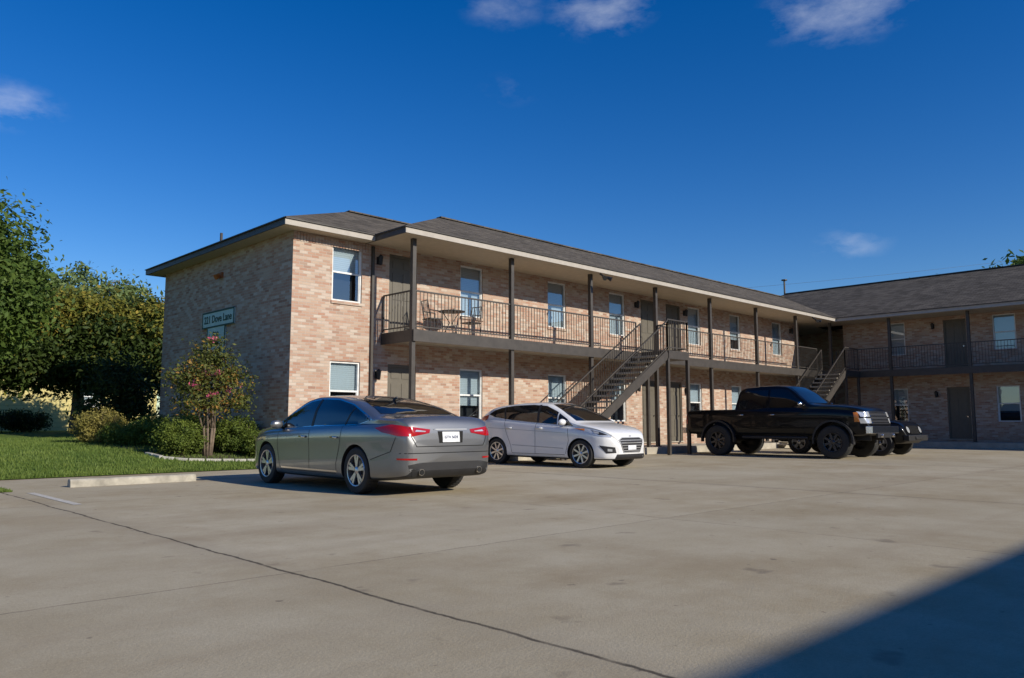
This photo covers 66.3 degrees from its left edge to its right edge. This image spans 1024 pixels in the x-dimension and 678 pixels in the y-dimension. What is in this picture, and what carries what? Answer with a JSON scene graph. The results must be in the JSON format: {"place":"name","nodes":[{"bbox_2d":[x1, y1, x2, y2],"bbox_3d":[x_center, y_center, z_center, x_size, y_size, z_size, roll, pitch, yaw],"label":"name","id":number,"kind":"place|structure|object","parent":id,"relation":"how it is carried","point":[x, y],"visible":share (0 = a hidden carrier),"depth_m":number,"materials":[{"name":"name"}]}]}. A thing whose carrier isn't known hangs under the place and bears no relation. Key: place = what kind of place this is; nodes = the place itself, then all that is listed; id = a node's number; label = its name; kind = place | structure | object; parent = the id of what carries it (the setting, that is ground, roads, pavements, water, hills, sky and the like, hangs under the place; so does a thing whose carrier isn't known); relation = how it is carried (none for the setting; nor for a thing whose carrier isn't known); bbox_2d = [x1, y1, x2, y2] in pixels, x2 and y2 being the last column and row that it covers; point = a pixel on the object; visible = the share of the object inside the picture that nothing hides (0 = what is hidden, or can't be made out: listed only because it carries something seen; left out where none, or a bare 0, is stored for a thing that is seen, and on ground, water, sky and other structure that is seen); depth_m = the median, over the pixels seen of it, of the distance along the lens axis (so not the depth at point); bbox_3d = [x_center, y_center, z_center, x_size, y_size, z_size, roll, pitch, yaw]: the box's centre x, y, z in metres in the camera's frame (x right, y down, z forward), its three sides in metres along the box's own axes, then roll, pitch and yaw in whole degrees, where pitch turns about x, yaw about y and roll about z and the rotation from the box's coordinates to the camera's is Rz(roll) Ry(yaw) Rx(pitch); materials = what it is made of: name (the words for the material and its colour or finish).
{"place":"outdoors","nodes":[
{"label":"outdoors","id":0,"kind":"place"},
{"bbox_2d":[0,487,12,492],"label":"grass verge","id":1,"kind":"object","parent":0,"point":[4,490],"depth_m":11.55,"materials":[{"name":"green plant"}]},
{"bbox_2d":[5,469,245,479],"bbox_3d":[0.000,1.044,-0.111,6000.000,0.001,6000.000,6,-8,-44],"label":"ground","id":2,"kind":"structure","parent":0,"point":[124,474],"depth_m":15.95,"materials":[{"name":"grey concrete"}]},
{"bbox_2d":[159,230,370,440],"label":"end walls","id":3,"kind":"structure","parent":2,"relation":"on","point":[253,285],"depth_m":20.35,"materials":[{"name":"brick"}]},
{"bbox_2d":[202,306,235,359],"bbox_3d":[-8.094,-0.132,21.557,0.054,1.333,2.024,6,-8,-44],"label":"apartment sign","id":4,"kind":"object","parent":3,"relation":"attached to","point":[216,321],"visible":0.64,"depth_m":21.51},
{"bbox_2d":[145,216,835,321],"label":"fascia","id":5,"kind":"structure","parent":3,"relation":"attached to","point":[273,224],"depth_m":21.39,"materials":[{"name":"paint"}]},
{"bbox_2d":[149,224,849,334],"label":"soffit","id":6,"kind":"structure","parent":3,"relation":"attached to","point":[807,325],"depth_m":23.69,"materials":[{"name":"paint"}]},
{"bbox_2d":[213,272,821,322],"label":"flood lights","id":7,"kind":"object","parent":3,"relation":"attached to","point":[218,276],"visible":1,"depth_m":24.00,"materials":[{"name":"black plastic"}]},
{"bbox_2d":[288,230,800,444],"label":"brick wall","id":8,"kind":"structure","parent":2,"relation":"on","point":[325,331],"depth_m":22.90,"materials":[{"name":"beige brick"}]},
{"bbox_2d":[369,246,374,395],"bbox_3d":[-3.628,0.192,20.227,0.070,5.250,0.065,6,-8,-44],"label":"downspout","id":9,"kind":"object","parent":8,"relation":"attached to","point":[371,319],"visible":0.64,"depth_m":20.28,"materials":[{"name":"paint"}]},
{"bbox_2d":[387,254,683,442],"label":"doors","id":10,"kind":"structure","parent":8,"relation":"attached to","point":[398,375],"depth_m":28.22,"materials":[{"name":"paint"}]},
{"bbox_2d":[329,243,781,423],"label":"windows","id":11,"kind":"structure","parent":8,"relation":"attached to","point":[344,376],"depth_m":23.11,"materials":[{"name":"clear glass"}]},
{"bbox_2d":[374,255,792,392],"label":"wall lanterns","id":12,"kind":"object","parent":8,"relation":"attached to","point":[377,375],"depth_m":20.59,"materials":[{"name":"black plastic"}]},
{"bbox_2d":[381,329,824,378],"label":"balcony slab","id":13,"kind":"structure","parent":8,"relation":"attached to","point":[449,340],"depth_m":23.08,"materials":[{"name":"brown paint"}]},
{"bbox_2d":[382,290,409,332],"bbox_3d":[-2.929,-0.700,20.104,0.045,0.998,1.300,6,-8,-44],"label":"end railing","id":14,"kind":"object","parent":13,"relation":"on","point":[383,316],"visible":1,"depth_m":20.24,"materials":[{"name":"brown metal"}]},
{"bbox_2d":[421,300,442,331],"bbox_3d":[-2.140,-0.552,20.909,0.484,0.934,0.447,4,-7,-34],"label":"patio chair","id":15,"kind":"object","parent":13,"relation":"on","point":[432,319],"visible":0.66,"depth_m":20.85,"materials":[{"name":"black plastic"}]},
{"bbox_2d":[438,309,464,332],"bbox_3d":[-1.649,-0.434,21.370,0.720,0.806,0.720,6,-8,-44],"label":"patio table","id":16,"kind":"object","parent":13,"relation":"on","point":[454,311],"visible":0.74,"depth_m":21.36,"materials":[{"name":"black plastic"}]},
{"bbox_2d":[460,307,481,335],"bbox_3d":[-1.130,-0.456,21.816,0.447,0.934,0.484,-4,-7,36],"label":"patio chair","id":17,"kind":"object","parent":13,"relation":"on","point":[476,322],"visible":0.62,"depth_m":21.84,"materials":[{"name":"black plastic"}]},
{"bbox_2d":[799,329,844,403],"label":"end walls","id":18,"kind":"structure","parent":2,"relation":"on","point":[819,342],"depth_m":40.78,"materials":[{"name":"brick"}]},
{"bbox_2d":[286,210,848,329],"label":"roof","id":19,"kind":"structure","parent":18,"relation":"on","point":[360,221],"depth_m":26.63,"materials":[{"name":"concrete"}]},
{"bbox_2d":[220,233,786,294],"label":"vent pipes","id":20,"kind":"object","parent":19,"relation":"attached to","point":[221,238],"visible":0.67,"depth_m":44.18,"materials":[{"name":"grey metal"}]},
{"bbox_2d":[749,260,1011,287],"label":"utility line","id":21,"kind":"object","parent":2,"relation":"on","point":[877,275],"visible":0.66,"depth_m":71.01,"materials":[{"name":"black plastic"}]},
{"bbox_2d":[843,310,1023,441],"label":"brick wall","id":22,"kind":"structure","parent":2,"relation":"on","point":[928,412],"depth_m":34.51,"materials":[{"name":"brown brick"}]},
{"bbox_2d":[836,304,1023,324],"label":"soffit","id":23,"kind":"structure","parent":22,"relation":"attached to","point":[947,313],"depth_m":33.77,"materials":[{"name":"paint"}]},
{"bbox_2d":[930,323,937,396],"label":"wall lanterns","id":24,"kind":"object","parent":22,"relation":"attached to","point":[932,327],"depth_m":34.47,"materials":[{"name":"black metal"}]},
{"bbox_2d":[851,364,1023,377],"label":"balcony slab","id":25,"kind":"structure","parent":22,"relation":"attached to","point":[954,370],"depth_m":32.96,"materials":[{"name":"brown paint"}]},
{"bbox_2d":[891,313,1022,422],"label":"windows","id":26,"kind":"structure","parent":22,"relation":"attached to","point":[1008,397],"depth_m":32.84,"materials":[{"name":"clear glass"}]},
{"bbox_2d":[943,318,972,439],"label":"doors","id":27,"kind":"structure","parent":22,"relation":"attached to","point":[959,411],"depth_m":33.90,"materials":[{"name":"paint"}]},
{"bbox_2d":[982,249,1023,267],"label":"background tree","id":28,"kind":"object","parent":2,"relation":"on","point":[1020,260],"visible":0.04,"depth_m":67.99,"materials":[{"name":"green plant"}]},
{"bbox_2d":[0,431,256,479],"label":"lawn","id":29,"kind":"structure","parent":0,"point":[9,434],"depth_m":16.88,"materials":[{"name":"green plant"}]},
{"bbox_2d":[0,410,16,431],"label":"shrub","id":30,"kind":"object","parent":29,"relation":"on","point":[2,420],"visible":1,"depth_m":30.95,"materials":[{"name":"green plant"}]},
{"bbox_2d":[0,405,52,431],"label":"shrub","id":31,"kind":"object","parent":29,"relation":"on","point":[29,422],"visible":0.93,"depth_m":31.90,"materials":[{"name":"green plant"}]},
{"bbox_2d":[0,176,77,372],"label":"shade tree","id":32,"kind":"object","parent":29,"relation":"on","point":[23,304],"visible":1,"depth_m":23.59,"materials":[{"name":"green plant"}]},
{"bbox_2d":[0,385,156,430],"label":"siding walls","id":33,"kind":"structure","parent":29,"relation":"on","point":[55,409],"depth_m":36.64,"materials":[{"name":"beige"}]},
{"bbox_2d":[0,280,164,433],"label":"shade tree","id":34,"kind":"object","parent":29,"relation":"on","point":[101,326],"visible":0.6,"depth_m":28.67,"materials":[{"name":"green plant"}]},
{"bbox_2d":[35,259,158,302],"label":"mesquite tree","id":35,"kind":"object","parent":29,"relation":"on","point":[84,278],"visible":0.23,"depth_m":42.20,"materials":[{"name":"green plant"}]},
{"bbox_2d":[56,346,160,433],"bbox_3d":[-12.203,1.777,24.468,2.662,3.105,3.192,-3,-7,25],"label":"tree","id":36,"kind":"object","parent":29,"relation":"on","point":[127,399],"visible":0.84,"depth_m":24.06,"materials":[{"name":"green plant"}]},
{"bbox_2d":[66,441,254,458],"bbox_3d":[-8.859,2.831,19.931,2.950,0.375,6.800,6,-8,-44],"label":"mulch bed","id":37,"kind":"object","parent":29,"relation":"on","point":[183,456],"visible":0.13,"depth_m":18.41,"materials":[{"name":"brown soil"}]},
{"bbox_2d":[67,406,130,442],"bbox_3d":[-10.915,2.315,20.784,1.546,1.068,1.511,6,-8,-44],"label":"shrub","id":38,"kind":"object","parent":37,"relation":"on","point":[86,421],"visible":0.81,"depth_m":20.46,"materials":[{"name":"green plant"}]},
{"bbox_2d":[95,420,137,444],"bbox_3d":[-10.053,2.450,20.174,1.190,0.733,1.237,1,-6,-6],"label":"shrub","id":39,"kind":"object","parent":37,"relation":"on","point":[110,434],"visible":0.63,"depth_m":19.90,"materials":[{"name":"green plant"}]},
{"bbox_2d":[118,412,170,445],"bbox_3d":[-9.248,2.352,20.056,1.676,0.983,1.549,6,-8,-44],"label":"shrub","id":40,"kind":"object","parent":37,"relation":"on","point":[140,429],"visible":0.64,"depth_m":19.67,"materials":[{"name":"green plant"}]},
{"bbox_2d":[130,408,172,424],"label":"shrub","id":41,"kind":"object","parent":37,"relation":"on","point":[152,416],"visible":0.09,"depth_m":22.22,"materials":[{"name":"green plant"}]},
{"bbox_2d":[146,418,209,455],"bbox_3d":[-7.636,2.243,17.972,1.403,0.930,1.488,6,-8,-44],"label":"shrub","id":42,"kind":"object","parent":37,"relation":"on","point":[169,437],"visible":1,"depth_m":17.72,"materials":[{"name":"green plant"}]},
{"bbox_2d":[161,409,201,425],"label":"shrub","id":43,"kind":"object","parent":37,"relation":"on","point":[180,416],"visible":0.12,"depth_m":21.23,"materials":[{"name":"green plant"}]},
{"bbox_2d":[170,413,198,423],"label":"shrub","id":44,"kind":"object","parent":37,"relation":"on","point":[184,418],"depth_m":19.94,"materials":[{"name":"green plant"}]},
{"bbox_2d":[144,331,262,456],"bbox_3d":[-7.102,1.256,18.257,2.528,3.034,1.741,6,-8,-44],"label":"crape myrtle","id":45,"kind":"object","parent":37,"relation":"on","point":[226,377],"visible":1,"depth_m":18.16,"materials":[{"name":"green plant"}]},
{"bbox_2d":[178,413,230,447],"bbox_3d":[-7.632,2.273,19.351,1.462,1.032,1.448,-2,-7,21],"label":"shrub","id":46,"kind":"object","parent":37,"relation":"on","point":[193,418],"visible":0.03,"depth_m":19.25,"materials":[{"name":"green plant"}]},
{"bbox_2d":[209,414,262,453],"bbox_3d":[-6.675,2.301,18.889,1.514,1.026,1.385,6,-8,-44],"label":"shrub","id":47,"kind":"object","parent":37,"relation":"on","point":[237,429],"visible":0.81,"depth_m":18.64,"materials":[{"name":"green plant"}]},
{"bbox_2d":[237,429,263,456],"bbox_3d":[-5.977,2.564,18.577,0.972,0.872,0.959,0,-6,-3],"label":"shrub","id":48,"kind":"object","parent":37,"relation":"on","point":[248,449],"visible":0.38,"depth_m":18.43,"materials":[{"name":"green plant"}]},
{"bbox_2d":[145,452,254,460],"bbox_3d":[-6.789,2.707,17.794,2.962,0.281,0.654,2,-6,-15],"label":"garden edging","id":49,"kind":"object","parent":29,"relation":"on","point":[165,457],"visible":0.54,"depth_m":17.50,"materials":[{"name":"stone"}]},
{"bbox_2d":[0,447,1023,677],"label":"parking lot","id":50,"kind":"structure","parent":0,"point":[779,563],"depth_m":5.36,"materials":[{"name":"concrete"}]},
{"bbox_2d":[29,493,79,504],"bbox_3d":[-6.214,2.152,10.597,0.100,0.001,2.300,6,-8,-44],"label":"parking stripe","id":51,"kind":"object","parent":50,"relation":"on","point":[57,499],"visible":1,"depth_m":10.55,"materials":[{"name":"paint"}]},
{"bbox_2d":[67,474,195,487],"bbox_3d":[-6.320,2.364,13.136,2.000,0.125,0.180,6,-8,-44],"label":"wheel stop","id":52,"kind":"object","parent":50,"relation":"on","point":[105,481],"visible":1,"depth_m":13.01,"materials":[{"name":"concrete"}]},
{"bbox_2d":[255,395,488,493],"bbox_3d":[-2.518,1.668,12.913,2.162,1.467,4.865,6,-8,-43],"label":"grey sedan","id":53,"kind":"object","parent":50,"relation":"on","point":[362,444],"visible":1,"depth_m":11.50,"materials":[{"name":"paint"}]},
{"bbox_2d":[481,402,643,467],"bbox_3d":[1.169,2.315,19.259,4.340,1.527,2.076,-6,-8,44],"label":"white hatchback","id":54,"kind":"object","parent":50,"relation":"on","point":[579,436],"visible":0.98,"depth_m":18.44,"materials":[{"name":"paint"}]},
{"bbox_2d":[557,319,691,459],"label":"staircase","id":55,"kind":"structure","parent":50,"relation":"on","point":[657,359],"depth_m":24.76,"materials":[{"name":"metal"}]},
{"bbox_2d":[682,386,898,458],"bbox_3d":[8.430,2.525,24.219,2.298,2.162,6.180,6,-8,-44],"label":"black pickup truck","id":56,"kind":"object","parent":50,"relation":"on","point":[753,420],"visible":1,"depth_m":23.30,"materials":[{"name":"paint"}]},
{"bbox_2d":[771,347,860,444],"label":"staircase","id":57,"kind":"structure","parent":50,"relation":"on","point":[838,376],"depth_m":34.35,"materials":[{"name":"metal"}]},
{"bbox_2d":[778,404,927,455],"bbox_3d":[11.054,2.953,25.687,2.075,1.622,4.340,6,-8,-44],"label":"black suv","id":58,"kind":"object","parent":50,"relation":"on","point":[905,438],"visible":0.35,"depth_m":24.30,"materials":[{"name":"paint"}]},
{"bbox_2d":[0,0,1023,417],"label":"sky","id":59,"kind":"structure","parent":0,"point":[754,144],"materials":[{"name":"blue"}]},
{"bbox_2d":[488,441,789,461],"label":"walkway","id":60,"kind":"structure","parent":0,"point":[681,448],"depth_m":26.80,"materials":[{"name":"concrete"}]},
{"bbox_2d":[408,238,834,446],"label":"posts and railings","id":61,"kind":"object","parent":60,"relation":"on","point":[413,313],"visible":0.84,"depth_m":24.38,"materials":[{"name":"brown metal"}]},
{"bbox_2d":[913,441,1023,448],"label":"walkway","id":62,"kind":"structure","parent":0,"point":[998,445],"depth_m":31.76,"materials":[{"name":"concrete"}]},
{"bbox_2d":[836,310,1023,441],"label":"posts and railings","id":63,"kind":"object","parent":62,"relation":"on","point":[890,347],"visible":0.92,"depth_m":32.98,"materials":[{"name":"brown metal"}]},
{"bbox_3d":[16.743,-1.847,-0.529,51.000,6.000,0.300,6,-8,-44],"label":"brick wall","id":64,"kind":"object","parent":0,"visible":0},
{"bbox_2d":[770,264,1023,317],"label":"roof","id":65,"kind":"structure","parent":64,"relation":"on","point":[986,285],"depth_m":36.23,"materials":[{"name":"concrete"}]},
{"bbox_2d":[836,300,1023,320],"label":"fascia","id":66,"kind":"structure","parent":65,"relation":"attached to","point":[985,305],"depth_m":33.08,"materials":[{"name":"paint"}]}
]}

